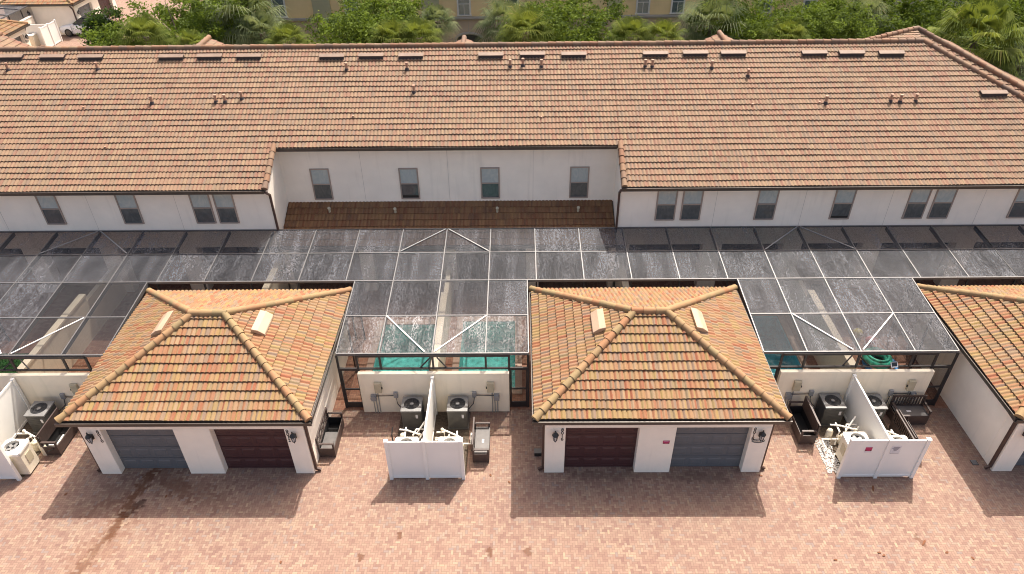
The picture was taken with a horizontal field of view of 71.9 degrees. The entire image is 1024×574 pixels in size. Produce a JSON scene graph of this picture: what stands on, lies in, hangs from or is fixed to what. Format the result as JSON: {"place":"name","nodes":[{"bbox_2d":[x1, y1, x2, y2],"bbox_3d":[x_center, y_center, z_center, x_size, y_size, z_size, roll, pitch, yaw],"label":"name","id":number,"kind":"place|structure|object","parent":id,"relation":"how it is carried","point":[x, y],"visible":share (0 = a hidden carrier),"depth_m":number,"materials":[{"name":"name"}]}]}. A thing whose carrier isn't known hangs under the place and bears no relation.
{"place":"outdoors","nodes":[
{"label":"outdoors","id":0,"kind":"place"},
{"bbox_2d":[0,359,23,372],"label":"artificial grass","id":1,"kind":"structure","parent":0,"point":[5,362],"depth_m":29.62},
{"bbox_2d":[0,19,31,45],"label":"garage","id":2,"kind":"structure","parent":0,"point":[13,29],"depth_m":59.47,"materials":[{"name":"tile"}]},
{"bbox_2d":[0,0,117,34],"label":"garage","id":3,"kind":"structure","parent":0,"point":[62,12],"depth_m":66.47,"materials":[{"name":"grey paint"}]},
{"bbox_2d":[78,3,91,16],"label":"garage door","id":4,"kind":"structure","parent":3,"relation":"in","point":[86,6],"depth_m":68.15,"materials":[{"name":"grey paint"}]},
{"bbox_2d":[98,0,112,17],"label":"garage door","id":5,"kind":"structure","parent":3,"relation":"in","point":[102,3],"depth_m":71.43,"materials":[{"name":"red paint"}]},
{"bbox_2d":[0,0,200,46],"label":"courtyard paving","id":6,"kind":"structure","parent":0,"point":[73,40],"depth_m":74.02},
{"bbox_2d":[0,4,27,19],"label":"pool enclosure","id":7,"kind":"object","parent":6,"relation":"on","point":[7,11],"visible":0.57,"depth_m":64.53,"materials":[{"name":"grey metal"}]},
{"bbox_2d":[27,33,40,46],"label":"pool heater","id":8,"kind":"object","parent":6,"relation":"on","point":[34,40],"visible":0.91,"depth_m":64.14,"materials":[{"name":"beige plastic"}]},
{"bbox_2d":[26,19,62,45],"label":"vinyl fence","id":9,"kind":"object","parent":6,"relation":"on","point":[48,34],"visible":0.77,"depth_m":64.22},
{"bbox_2d":[59,14,109,36],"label":"parked car","id":10,"kind":"object","parent":6,"relation":"on","point":[68,30],"visible":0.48,"depth_m":66.67,"materials":[{"name":"white paint"}]},
{"bbox_2d":[0,408,1023,573],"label":"courtyard paving","id":11,"kind":"structure","parent":0,"point":[351,507],"depth_m":23.31,"materials":[{"name":"brick"}]},
{"bbox_2d":[0,378,29,480],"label":"vinyl fence","id":12,"kind":"object","parent":11,"relation":"on","point":[14,405],"visible":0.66,"depth_m":25.92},
{"bbox_2d":[15,421,40,476],"bbox_3d":[-18.491,5.793,26.084,2.650,0.001,3.030,0,36,1],"label":"mulch bed","id":13,"kind":"object","parent":11,"relation":"on","point":[27,427],"visible":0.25,"depth_m":26.41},
{"bbox_2d":[2,439,39,473],"bbox_3d":[-17.322,5.956,24.777,0.820,1.150,0.720,0,36,1],"label":"pool heater","id":14,"kind":"object","parent":13,"relation":"on","point":[23,456],"visible":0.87,"depth_m":24.61,"materials":[{"name":"beige plastic"}]},
{"bbox_2d":[23,401,56,433],"bbox_3d":[-17.550,4.882,26.471,0.780,0.995,0.780,0,36,1],"label":"air conditioner","id":15,"kind":"object","parent":13,"relation":"on","point":[37,414],"visible":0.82,"depth_m":26.17,"materials":[{"name":"grey metal"}]},
{"bbox_2d":[17,429,63,455],"bbox_3d":[-17.169,5.554,25.535,1.395,1.004,1.062,0,36,1],"label":"pool pump","id":16,"kind":"object","parent":13,"relation":"on","point":[35,445],"visible":0.58,"depth_m":25.54,"materials":[{"name":"beige plastic"}]},
{"bbox_2d":[0,373,89,412],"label":"courtyard wall","id":17,"kind":"structure","parent":11,"relation":"on","point":[60,389],"depth_m":26.41,"materials":[{"name":"beige paint"}]},
{"bbox_2d":[35,407,77,454],"bbox_3d":[-16.614,5.271,25.882,0.600,1.040,1.480,0,36,1],"label":"storage bench","id":18,"kind":"object","parent":11,"relation":"on","point":[49,432],"visible":0.6,"depth_m":25.70,"materials":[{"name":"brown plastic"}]},
{"bbox_2d":[54,287,351,473],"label":"garage","id":19,"kind":"structure","parent":11,"relation":"on","point":[218,381],"depth_m":24.26,"materials":[{"name":"tile"}]},
{"bbox_2d":[106,429,188,467],"bbox_3d":[-12.544,5.513,24.446,2.450,2.260,0.084,0,36,1],"label":"garage door","id":20,"kind":"structure","parent":19,"relation":"in","point":[140,448],"depth_m":24.48,"materials":[{"name":"grey paint"}]},
{"bbox_2d":[214,429,294,467],"bbox_3d":[-8.839,5.491,24.406,2.500,2.260,0.084,0,36,1],"label":"garage door","id":21,"kind":"structure","parent":19,"relation":"in","point":[241,448],"depth_m":24.45,"materials":[{"name":"red paint"}]},
{"bbox_2d":[315,407,343,456],"bbox_3d":[-6.615,5.278,25.737,0.600,0.980,1.580,0,36,1],"label":"storage bench","id":22,"kind":"object","parent":11,"relation":"on","point":[329,438],"visible":1,"depth_m":25.71,"materials":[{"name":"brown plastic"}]},
{"bbox_2d":[383,376,464,479],"bbox_3d":[-2.937,4.965,25.255,2.644,1.982,3.212,0,36,1],"label":"vinyl fence","id":23,"kind":"object","parent":11,"relation":"on","point":[427,457],"visible":1,"depth_m":24.07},
{"bbox_2d":[357,371,509,412],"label":"courtyard wall","id":24,"kind":"structure","parent":11,"relation":"on","point":[384,391],"depth_m":26.41,"materials":[{"name":"beige paint"}]},
{"bbox_2d":[397,412,470,474],"bbox_3d":[-2.921,5.703,25.918,2.650,0.001,3.030,0,36,1],"label":"mulch bed","id":25,"kind":"object","parent":11,"relation":"on","point":[441,421],"visible":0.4,"depth_m":26.33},
{"bbox_2d":[395,437,418,440],"bbox_3d":[-3.653,5.853,24.664,0.820,1.150,0.720,0,36,1],"label":"pool heater","id":26,"kind":"object","parent":25,"relation":"on","point":[406,438],"visible":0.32,"depth_m":24.55,"materials":[{"name":"beige plastic"}]},
{"bbox_2d":[391,421,424,440],"bbox_3d":[-3.725,5.439,25.441,1.395,1.004,1.062,0,36,1],"label":"pool pump","id":27,"kind":"object","parent":25,"relation":"on","point":[414,432],"visible":0.32,"depth_m":25.42,"materials":[{"name":"beige plastic"}]},
{"bbox_2d":[400,396,425,429],"bbox_3d":[-3.711,4.707,26.453,0.780,0.995,0.780,0,36,1],"label":"air conditioner","id":28,"kind":"object","parent":25,"relation":"on","point":[413,414],"visible":0.99,"depth_m":26.18,"materials":[{"name":"grey metal"}]},
{"bbox_2d":[435,428,471,451],"bbox_3d":[-2.070,5.466,25.373,1.395,1.004,1.062,0,36,1],"label":"pool pump","id":29,"kind":"object","parent":25,"relation":"on","point":[443,430],"visible":0.36,"depth_m":25.25,"materials":[{"name":"beige plastic"}]},
{"bbox_2d":[447,396,469,428],"bbox_3d":[-2.011,4.697,26.435,0.780,0.995,0.780,0,36,1],"label":"air conditioner","id":30,"kind":"object","parent":25,"relation":"on","point":[458,414],"visible":1,"depth_m":26.16,"materials":[{"name":"grey metal"}]},
{"bbox_2d":[472,417,489,462],"bbox_3d":[-1.098,5.482,25.355,0.600,0.980,1.330,0,36,1],"label":"storage bench","id":31,"kind":"object","parent":11,"relation":"on","point":[480,444],"visible":1,"depth_m":25.24,"materials":[{"name":"brown plastic"}]},
{"bbox_2d":[529,284,792,472],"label":"garage","id":32,"kind":"structure","parent":11,"relation":"on","point":[651,379],"depth_m":24.05,"materials":[{"name":"tile"}]},
{"bbox_2d":[564,428,637,466],"bbox_3d":[3.027,5.422,24.280,2.450,2.260,0.084,0,36,1],"label":"garage door","id":33,"kind":"structure","parent":32,"relation":"in","point":[584,447],"depth_m":24.32,"materials":[{"name":"red paint"}]},
{"bbox_2d":[670,427,748,465],"bbox_3d":[6.731,5.401,24.240,2.500,2.260,0.084,0,36,1],"label":"garage door","id":34,"kind":"structure","parent":32,"relation":"in","point":[693,446],"depth_m":24.27,"materials":[{"name":"grey paint"}]},
{"bbox_2d":[787,396,820,443],"bbox_3d":[10.686,4.859,25.939,0.600,1.040,1.530,0,36,1],"label":"storage bench","id":35,"kind":"object","parent":11,"relation":"on","point":[806,425],"visible":0.93,"depth_m":25.97,"materials":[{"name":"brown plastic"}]},
{"bbox_2d":[814,439,839,472],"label":"pebble gravel","id":36,"kind":"structure","parent":11,"relation":"on","point":[833,460],"depth_m":25.18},
{"bbox_2d":[776,369,934,409],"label":"courtyard wall","id":37,"kind":"structure","parent":11,"relation":"on","point":[812,384],"depth_m":26.12,"materials":[{"name":"beige paint"}]},
{"bbox_2d":[819,416,891,467],"bbox_3d":[12.650,5.612,25.751,2.650,0.001,3.030,0,36,1],"label":"mulch bed","id":38,"kind":"object","parent":11,"relation":"on","point":[823,429],"visible":0.2,"depth_m":26.12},
{"bbox_2d":[814,393,846,425],"bbox_3d":[11.858,4.569,26.352,0.780,0.995,0.780,0,36,1],"label":"air conditioner","id":39,"kind":"object","parent":38,"relation":"on","point":[831,407],"visible":0.97,"depth_m":26.12,"materials":[{"name":"white metal"}]},
{"bbox_2d":[817,416,858,450],"bbox_3d":[11.775,5.261,25.397,1.395,1.004,1.062,0,36,1],"label":"pool pump","id":40,"kind":"object","parent":38,"relation":"on","point":[828,434],"visible":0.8,"depth_m":25.42,"materials":[{"name":"beige plastic"}]},
{"bbox_2d":[836,432,868,463],"bbox_3d":[11.916,5.668,24.627,0.820,1.150,0.720,0,36,1],"label":"pool heater","id":41,"kind":"object","parent":38,"relation":"on","point":[843,445],"visible":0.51,"depth_m":24.52,"materials":[{"name":"beige plastic"}]},
{"bbox_2d":[866,394,887,420],"bbox_3d":[13.338,4.584,26.303,0.780,0.995,0.780,0,36,1],"label":"air conditioner","id":42,"kind":"object","parent":38,"relation":"on","point":[880,407],"visible":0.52,"depth_m":25.96,"materials":[{"name":"white metal"}]},
{"bbox_2d":[836,374,932,478],"bbox_3d":[12.534,4.875,25.090,2.644,1.982,3.212,0,36,1],"label":"vinyl fence","id":43,"kind":"object","parent":11,"relation":"on","point":[880,452],"visible":0.97,"depth_m":24.04,"materials":[{"name":"white plastic"}]},
{"bbox_2d":[889,409,918,438],"bbox_3d":[14.252,5.250,25.335,0.600,1.040,1.480,0,36,1],"label":"storage bench","id":44,"kind":"object","parent":11,"relation":"on","point":[900,424],"visible":0.45,"depth_m":25.44,"materials":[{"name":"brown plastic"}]},
{"bbox_2d":[886,395,931,424],"bbox_3d":[14.808,4.582,26.292,1.280,0.980,0.600,0,36,1],"label":"storage bench","id":45,"kind":"object","parent":11,"relation":"on","point":[918,413],"visible":0.88,"depth_m":26.28,"materials":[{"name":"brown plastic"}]},
{"bbox_2d":[916,283,1023,470],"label":"garage","id":46,"kind":"structure","parent":11,"relation":"on","point":[982,394],"depth_m":25.42,"materials":[{"name":"paint"}]},
{"bbox_2d":[68,271,1023,409],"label":"patio paving","id":47,"kind":"structure","parent":0,"point":[350,379],"depth_m":31.22,"materials":[{"name":"stone"}]},
{"bbox_2d":[17,359,77,372],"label":"patio wall","id":48,"kind":"structure","parent":47,"relation":"on","point":[44,363],"depth_m":27.79,"materials":[{"name":"beige paint"}]},
{"bbox_2d":[0,229,272,371],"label":"pool enclosure","id":49,"kind":"object","parent":47,"relation":"on","point":[64,295],"visible":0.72,"depth_m":29.27,"materials":[{"name":"grey metal"}]},
{"bbox_2d":[261,283,289,289],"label":"patio wall","id":50,"kind":"structure","parent":47,"relation":"on","point":[276,286],"depth_m":31.51,"materials":[{"name":"beige paint"}]},
{"bbox_2d":[360,320,434,394],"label":"swimming pool","id":51,"kind":"structure","parent":47,"relation":"in","point":[403,343],"depth_m":31.55,"materials":[{"name":"liquid"}]},
{"bbox_2d":[430,317,450,370],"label":"patio wall","id":52,"kind":"structure","parent":47,"relation":"on","point":[437,363],"depth_m":28.32,"materials":[{"name":"beige paint"}]},
{"bbox_2d":[251,227,631,407],"bbox_3d":[-2.895,1.023,29.389,15.591,3.479,7.675,0,36,1],"label":"pool enclosure","id":53,"kind":"object","parent":47,"relation":"on","point":[417,273],"visible":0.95,"depth_m":29.30,"materials":[{"name":"grey metal"}]},
{"bbox_2d":[340,370,362,406],"bbox_3d":[-6.057,3.856,26.800,0.640,1.980,0.040,0,36,1],"label":"screen door","id":54,"kind":"structure","parent":53,"relation":"in","point":[350,404],"depth_m":26.94,"materials":[{"name":"brown metal"}]},
{"bbox_2d":[510,369,526,406],"bbox_3d":[0.262,3.819,26.733,0.640,1.980,0.040,0,36,1],"label":"screen door","id":55,"kind":"structure","parent":53,"relation":"in","point":[513,403],"depth_m":26.88,"materials":[{"name":"brown metal"}]},
{"bbox_2d":[452,317,521,393],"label":"swimming pool","id":56,"kind":"structure","parent":47,"relation":"in","point":[515,360],"depth_m":31.47,"materials":[{"name":"liquid"}]},
{"bbox_2d":[615,281,628,287],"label":"patio wall","id":57,"kind":"structure","parent":47,"relation":"on","point":[620,284],"depth_m":30.68,"materials":[{"name":"beige paint"}]},
{"bbox_2d":[746,311,809,375],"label":"swimming pool","id":58,"kind":"structure","parent":47,"relation":"in","point":[773,359],"depth_m":30.63,"materials":[{"name":"liquid"}]},
{"bbox_2d":[622,225,1017,405],"bbox_3d":[12.685,0.932,29.223,15.610,3.479,7.675,0,36,1],"label":"pool enclosure","id":59,"kind":"object","parent":47,"relation":"on","point":[851,290],"visible":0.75,"depth_m":28.85,"materials":[{"name":"grey metal"}]},
{"bbox_2d":[921,367,950,404],"bbox_3d":[15.833,3.729,26.567,0.640,1.980,0.040,0,36,1],"label":"screen door","id":60,"kind":"structure","parent":59,"relation":"in","point":[929,401],"depth_m":26.58,"materials":[{"name":"brown metal"}]},
{"bbox_2d":[813,355,855,368],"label":"patio wall","id":61,"kind":"structure","parent":47,"relation":"on","point":[830,359],"depth_m":27.53,"materials":[{"name":"beige paint"}]},
{"bbox_2d":[975,224,1023,278],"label":"pool enclosure","id":62,"kind":"object","parent":47,"relation":"on","point":[1006,242],"visible":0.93,"depth_m":30.30,"materials":[{"name":"grey metal"}]},
{"bbox_2d":[215,0,879,43],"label":"apartment building","id":63,"kind":"structure","parent":0,"point":[467,13],"depth_m":55.80,"materials":[{"name":"paint"}]},
{"bbox_2d":[271,0,287,17],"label":"window","id":64,"kind":"structure","parent":63,"relation":"in","point":[281,2],"depth_m":55.73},
{"bbox_2d":[457,0,471,15],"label":"window","id":65,"kind":"structure","parent":63,"relation":"in","point":[463,6],"depth_m":55.69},
{"bbox_2d":[635,0,650,14],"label":"window","id":66,"kind":"structure","parent":63,"relation":"in","point":[642,6],"depth_m":55.60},
{"bbox_2d":[669,0,685,13],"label":"window","id":67,"kind":"structure","parent":63,"relation":"in","point":[675,4],"depth_m":55.56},
{"bbox_2d":[174,0,1023,78],"bbox_3d":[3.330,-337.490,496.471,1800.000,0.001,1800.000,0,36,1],"label":"ground","id":68,"kind":"structure","parent":0,"point":[223,41],"depth_m":69.31,"materials":[{"name":"brown plant"}]},
{"bbox_2d":[112,12,176,45],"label":"fan palm","id":69,"kind":"object","parent":68,"relation":"on","point":[146,25],"visible":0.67,"depth_m":44.27,"materials":[{"name":"green plant"}]},
{"bbox_2d":[172,29,206,44],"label":"fan palm","id":70,"kind":"object","parent":68,"relation":"on","point":[189,36],"visible":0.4,"depth_m":44.70,"materials":[{"name":"green plant"}]},
{"bbox_2d":[261,20,312,44],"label":"fan palm","id":71,"kind":"object","parent":68,"relation":"on","point":[289,30],"visible":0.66,"depth_m":44.59,"materials":[{"name":"green plant"}]},
{"bbox_2d":[365,17,415,43],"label":"fan palm","id":72,"kind":"object","parent":68,"relation":"on","point":[391,28],"visible":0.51,"depth_m":44.21,"materials":[{"name":"green plant"}]},
{"bbox_2d":[391,15,444,42],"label":"fan palm","id":73,"kind":"object","parent":68,"relation":"on","point":[419,27],"visible":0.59,"depth_m":44.32,"materials":[{"name":"green plant"}]},
{"bbox_2d":[0,26,1023,290],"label":"townhouse row","id":74,"kind":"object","parent":68,"relation":"on","point":[914,126],"visible":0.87,"depth_m":31.86,"materials":[{"name":"tile"}]},
{"bbox_2d":[34,196,66,224],"bbox_3d":[-20.281,-3.431,31.018,0.880,1.580,0.085,0,36,1],"label":"window","id":75,"kind":"structure","parent":74,"relation":"in","point":[49,206],"depth_m":31.05,"materials":[{"name":"grey glass"}]},
{"bbox_2d":[114,195,144,223],"bbox_3d":[-16.811,-3.452,30.981,0.880,1.580,0.085,0,36,1],"label":"window","id":76,"kind":"structure","parent":74,"relation":"in","point":[128,207],"depth_m":31.00,"materials":[{"name":"grey glass"}]},
{"bbox_2d":[188,195,216,223],"bbox_3d":[-13.581,-3.470,30.946,0.880,1.580,0.085,0,36,1],"label":"window","id":77,"kind":"structure","parent":74,"relation":"in","point":[201,205],"depth_m":30.99,"materials":[{"name":"grey glass"}]},
{"bbox_2d":[212,195,239,223],"bbox_3d":[-12.551,-3.476,30.935,0.880,1.580,0.085,0,36,1],"label":"window","id":78,"kind":"structure","parent":74,"relation":"in","point":[225,206],"depth_m":30.98,"materials":[{"name":"grey glass"}]},
{"bbox_2d":[309,168,333,199],"bbox_3d":[-8.791,-4.740,32.589,0.880,1.590,0.085,0,36,1],"label":"window","id":79,"kind":"structure","parent":74,"relation":"in","point":[320,177],"depth_m":32.57,"materials":[{"name":"grey glass"}]},
{"bbox_2d":[398,168,419,198],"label":"window","id":80,"kind":"structure","parent":74,"relation":"in","point":[408,177],"depth_m":32.51,"materials":[{"name":"grey glass"}]},
{"bbox_2d":[480,167,499,198],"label":"window","id":81,"kind":"structure","parent":74,"relation":"in","point":[489,176],"depth_m":32.49,"materials":[{"name":"grey glass"}]},
{"bbox_2d":[569,166,589,197],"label":"window","id":82,"kind":"structure","parent":74,"relation":"in","point":[579,176],"depth_m":32.44,"materials":[{"name":"grey glass"}]},
{"bbox_2d":[654,191,677,220],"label":"window","id":83,"kind":"structure","parent":74,"relation":"in","point":[666,202],"depth_m":30.75,"materials":[{"name":"grey glass"}]},
{"bbox_2d":[679,191,703,220],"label":"window","id":84,"kind":"structure","parent":74,"relation":"in","point":[691,206],"depth_m":30.75,"materials":[{"name":"grey glass"}]},
{"bbox_2d":[753,191,779,219],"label":"window","id":85,"kind":"structure","parent":74,"relation":"in","point":[766,204],"depth_m":30.72,"materials":[{"name":"grey glass"}]},
{"bbox_2d":[828,190,857,219],"bbox_3d":[14.377,-3.633,30.648,0.880,1.580,0.085,0,36,1],"label":"window","id":86,"kind":"structure","parent":74,"relation":"in","point":[843,202],"depth_m":30.67,"materials":[{"name":"grey glass"}]},
{"bbox_2d":[901,189,932,218],"bbox_3d":[17.577,-3.652,30.614,0.880,1.580,0.085,0,36,1],"label":"window","id":87,"kind":"structure","parent":74,"relation":"in","point":[917,202],"depth_m":30.66,"materials":[{"name":"grey glass"}]},
{"bbox_2d":[927,189,958,218],"bbox_3d":[18.676,-3.658,30.602,0.880,1.580,0.085,0,36,1],"label":"window","id":88,"kind":"structure","parent":74,"relation":"in","point":[943,200],"depth_m":30.62,"materials":[{"name":"grey glass"}]},
{"bbox_2d":[1006,189,1023,217],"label":"window","id":89,"kind":"structure","parent":74,"relation":"in","point":[1016,210],"depth_m":30.72,"materials":[{"name":"grey glass"}]},
{"bbox_2d":[493,3,560,41],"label":"fan palm","id":90,"kind":"object","parent":68,"relation":"on","point":[521,17],"visible":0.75,"depth_m":43.93,"materials":[{"name":"green plant"}]},
{"bbox_2d":[602,13,657,40],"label":"fan palm","id":91,"kind":"object","parent":68,"relation":"on","point":[631,25],"visible":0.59,"depth_m":44.11,"materials":[{"name":"green plant"}]},
{"bbox_2d":[635,18,687,40],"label":"fan palm","id":92,"kind":"object","parent":68,"relation":"on","point":[665,28],"visible":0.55,"depth_m":44.16,"materials":[{"name":"green plant"}]},
{"bbox_2d":[757,15,810,39],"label":"fan palm","id":93,"kind":"object","parent":68,"relation":"on","point":[798,29],"visible":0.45,"depth_m":44.12,"materials":[{"name":"green plant"}]},
{"bbox_2d":[925,0,1023,77],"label":"fan palm","id":94,"kind":"object","parent":68,"relation":"on","point":[995,17],"visible":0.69,"depth_m":40.78,"materials":[{"name":"green plant"}]},
{"bbox_2d":[984,38,1023,80],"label":"fan palm","id":95,"kind":"object","parent":68,"relation":"on","point":[1020,75],"visible":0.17,"depth_m":42.05,"materials":[{"name":"green plant"}]},
{"bbox_2d":[862,356,898,368],"bbox_3d":[15.078,3.180,28.895,1.420,0.180,1.420,0,36,1],"label":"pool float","id":96,"kind":"object","parent":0,"point":[863,363],"visible":0.18,"depth_m":28.89,"materials":[{"name":"blue plastic"}]},
{"bbox_2d":[862,355,892,368],"bbox_3d":[14.946,2.891,28.870,1.180,0.404,1.180,0,36,1],"label":"pool float","id":97,"kind":"object","parent":96,"relation":"on","point":[871,360],"visible":0.58,"depth_m":28.56,"materials":[{"name":"green plastic"}]},
{"label":"street asphalt","id":98,"kind":"structure","parent":0,"visible":0},
{"bbox_2d":[75,3,126,45],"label":"tree","id":99,"kind":"object","parent":98,"relation":"on","point":[100,18],"visible":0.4,"depth_m":48.94,"materials":[{"name":"green plant"}]},
{"bbox_2d":[80,0,266,45],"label":"oak tree","id":100,"kind":"object","parent":98,"relation":"on","point":[196,17],"visible":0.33,"depth_m":47.29,"materials":[{"name":"green plant"}]},
{"bbox_2d":[200,0,295,44],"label":"fan palm","id":101,"kind":"object","parent":98,"relation":"on","point":[225,16],"visible":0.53,"depth_m":47.39,"materials":[{"name":"green plant"}]},
{"bbox_2d":[233,7,284,44],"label":"fan palm","id":102,"kind":"object","parent":98,"relation":"on","point":[259,24],"visible":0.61,"depth_m":46.49,"materials":[{"name":"green plant"}]},
{"bbox_2d":[296,0,435,43],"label":"oak tree","id":103,"kind":"object","parent":98,"relation":"on","point":[356,24],"visible":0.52,"depth_m":45.48,"materials":[{"name":"green plant"}]},
{"bbox_2d":[418,4,461,42],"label":"fan palm","id":104,"kind":"object","parent":98,"relation":"on","point":[438,13],"visible":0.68,"depth_m":48.20,"materials":[{"name":"green plant"}]},
{"bbox_2d":[469,0,526,42],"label":"fan palm","id":105,"kind":"object","parent":98,"relation":"on","point":[499,8],"visible":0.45,"depth_m":47.95,"materials":[{"name":"green plant"}]},
{"bbox_2d":[493,0,633,41],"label":"oak tree","id":106,"kind":"object","parent":98,"relation":"on","point":[559,16],"visible":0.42,"depth_m":45.47,"materials":[{"name":"green plant"}]},
{"bbox_2d":[675,0,749,40],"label":"fan palm","id":107,"kind":"object","parent":98,"relation":"on","point":[719,8],"visible":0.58,"depth_m":45.77,"materials":[{"name":"green plant"}]},
{"bbox_2d":[686,0,837,39],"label":"oak tree","id":108,"kind":"object","parent":98,"relation":"on","point":[756,22],"visible":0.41,"depth_m":45.82,"materials":[{"name":"green plant"}]},
{"bbox_2d":[782,0,898,38],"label":"oak tree","id":109,"kind":"object","parent":98,"relation":"on","point":[845,23],"visible":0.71,"depth_m":45.61,"materials":[{"name":"green plant"}]},
{"bbox_2d":[829,0,894,37],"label":"fan palm","id":110,"kind":"object","parent":98,"relation":"on","point":[875,6],"visible":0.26,"depth_m":47.35,"materials":[{"name":"green plant"}]},
{"bbox_2d":[875,0,1023,54],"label":"oak tree","id":111,"kind":"object","parent":98,"relation":"on","point":[929,14],"visible":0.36,"depth_m":47.57,"materials":[{"name":"green plant"}]},
{"bbox_2d":[947,0,1023,72],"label":"oak tree","id":112,"kind":"object","parent":98,"relation":"on","point":[1022,13],"visible":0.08,"depth_m":48.46,"materials":[{"name":"green plant"}]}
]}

